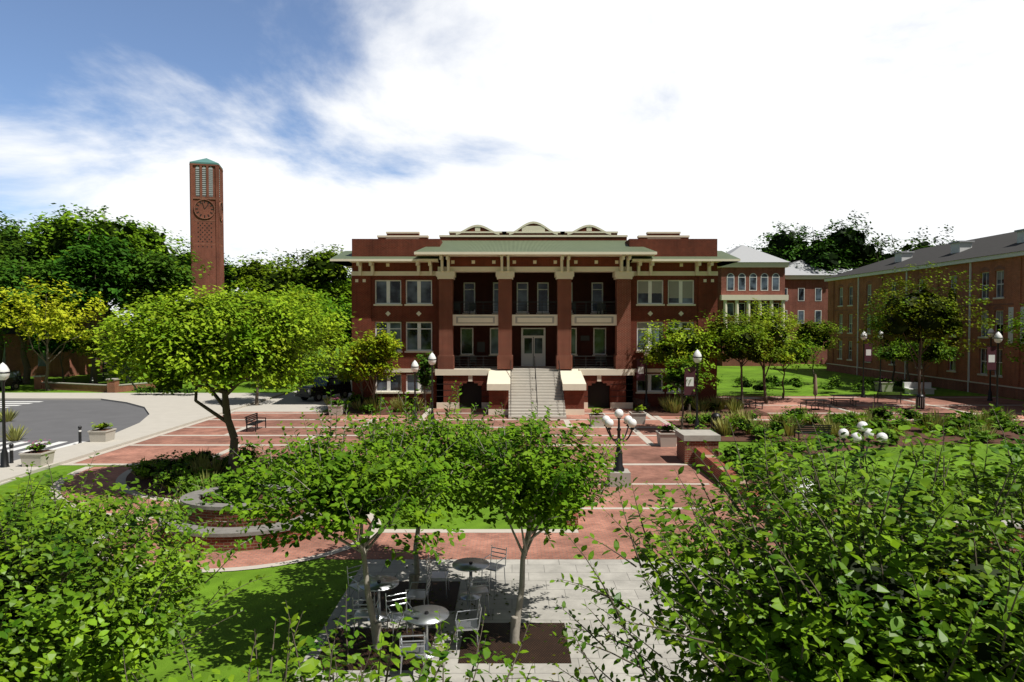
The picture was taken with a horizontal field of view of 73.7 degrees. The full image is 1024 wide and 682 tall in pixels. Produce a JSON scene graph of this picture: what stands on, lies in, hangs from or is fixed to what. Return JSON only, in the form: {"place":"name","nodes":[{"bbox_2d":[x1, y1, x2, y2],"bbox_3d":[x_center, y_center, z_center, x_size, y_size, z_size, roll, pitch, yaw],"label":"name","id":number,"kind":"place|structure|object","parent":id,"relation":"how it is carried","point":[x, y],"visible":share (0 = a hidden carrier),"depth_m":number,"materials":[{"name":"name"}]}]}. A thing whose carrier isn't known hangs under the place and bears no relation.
{"place":"outdoors","nodes":[
{"label":"outdoors","id":0,"kind":"place"},
{"bbox_2d":[0,393,284,484],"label":"road","id":1,"kind":"structure","parent":0,"point":[56,420],"depth_m":45.44,"materials":[{"name":"grey asphalt"}]},
{"bbox_2d":[189,158,223,298],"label":"tower","id":2,"kind":"structure","parent":0,"point":[206,214],"depth_m":107.64,"materials":[{"name":"brick"}]},
{"bbox_2d":[0,324,1023,681],"bbox_3d":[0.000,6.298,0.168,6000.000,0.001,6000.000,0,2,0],"label":"ground","id":3,"kind":"structure","parent":0,"point":[260,598],"depth_m":16.44,"materials":[{"name":"green plant"}]},
{"bbox_2d":[2,303,154,392],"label":"brick building","id":4,"kind":"structure","parent":3,"relation":"on","point":[73,364],"depth_m":80.08,"materials":[{"name":"brick"}]},
{"bbox_2d":[0,370,351,401],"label":"cars","id":5,"kind":"object","parent":3,"relation":"on","point":[317,393],"visible":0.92,"depth_m":55.96,"materials":[{"name":"metal"}]},
{"bbox_2d":[188,380,632,649],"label":"trees","id":6,"kind":"object","parent":3,"relation":"on","point":[532,487],"visible":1,"depth_m":13.23,"materials":[{"name":"green plant"}]},
{"bbox_2d":[0,203,956,383],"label":"trees","id":7,"kind":"object","parent":3,"relation":"on","point":[114,262],"visible":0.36,"depth_m":76.65,"materials":[{"name":"green plant"}]},
{"bbox_2d":[19,373,956,551],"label":"walls and benches","id":8,"kind":"object","parent":3,"relation":"on","point":[227,534],"visible":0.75,"depth_m":29.67,"materials":[{"name":"concrete"}]},
{"bbox_2d":[0,328,1002,504],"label":"lamps","id":9,"kind":"object","parent":3,"relation":"on","point":[689,388],"visible":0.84,"depth_m":38.23,"materials":[{"name":"metal"}]},
{"bbox_2d":[0,404,1023,681],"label":"trees","id":10,"kind":"object","parent":3,"relation":"on","point":[860,596],"visible":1,"depth_m":6.38,"materials":[{"name":"green plant"}]},
{"bbox_2d":[0,261,1023,476],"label":"trees","id":11,"kind":"object","parent":3,"relation":"on","point":[224,342],"visible":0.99,"depth_m":46.20,"materials":[{"name":"green plant"}]},
{"bbox_2d":[0,374,1023,510],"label":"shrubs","id":12,"kind":"object","parent":3,"relation":"on","point":[200,471],"visible":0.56,"depth_m":37.68,"materials":[{"name":"green plant"}]},
{"bbox_2d":[330,221,739,418],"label":"brick building","id":13,"kind":"structure","parent":3,"relation":"on","point":[517,322],"depth_m":50.50,"materials":[{"name":"brick"}]},
{"bbox_2d":[126,407,1023,519],"bbox_3d":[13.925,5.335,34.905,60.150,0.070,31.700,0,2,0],"label":"shrubs","id":14,"kind":"object","parent":3,"relation":"on","point":[741,435],"visible":0.2,"depth_m":33.31,"materials":[{"name":"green plant"}]},
{"bbox_2d":[717,245,849,365],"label":"building","id":15,"kind":"structure","parent":3,"relation":"on","point":[800,292],"depth_m":99.89,"materials":[{"name":"brick"}]},
{"bbox_2d":[824,229,1023,399],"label":"brick building","id":16,"kind":"structure","parent":3,"relation":"on","point":[997,261],"depth_m":64.94,"materials":[{"name":"brick"}]},
{"bbox_2d":[0,0,1023,315],"label":"sky","id":17,"kind":"structure","parent":0,"point":[326,122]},
{"bbox_2d":[49,381,1023,571],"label":"paving","id":18,"kind":"structure","parent":0,"point":[648,458],"depth_m":30.12,"materials":[{"name":"brick"}]},
{"bbox_2d":[295,520,1023,681],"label":"patio","id":19,"kind":"structure","parent":0,"point":[541,591],"depth_m":14.44,"materials":[{"name":"concrete"}]},
{"bbox_2d":[145,561,628,681],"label":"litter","id":20,"kind":"object","parent":19,"relation":"on","point":[440,630],"visible":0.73,"depth_m":13.80,"materials":[{"name":"green plant"}]},
{"bbox_2d":[347,545,506,677],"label":"tables and chairs","id":21,"kind":"object","parent":19,"relation":"on","point":[425,615],"visible":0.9,"depth_m":14.40,"materials":[{"name":"metal"}]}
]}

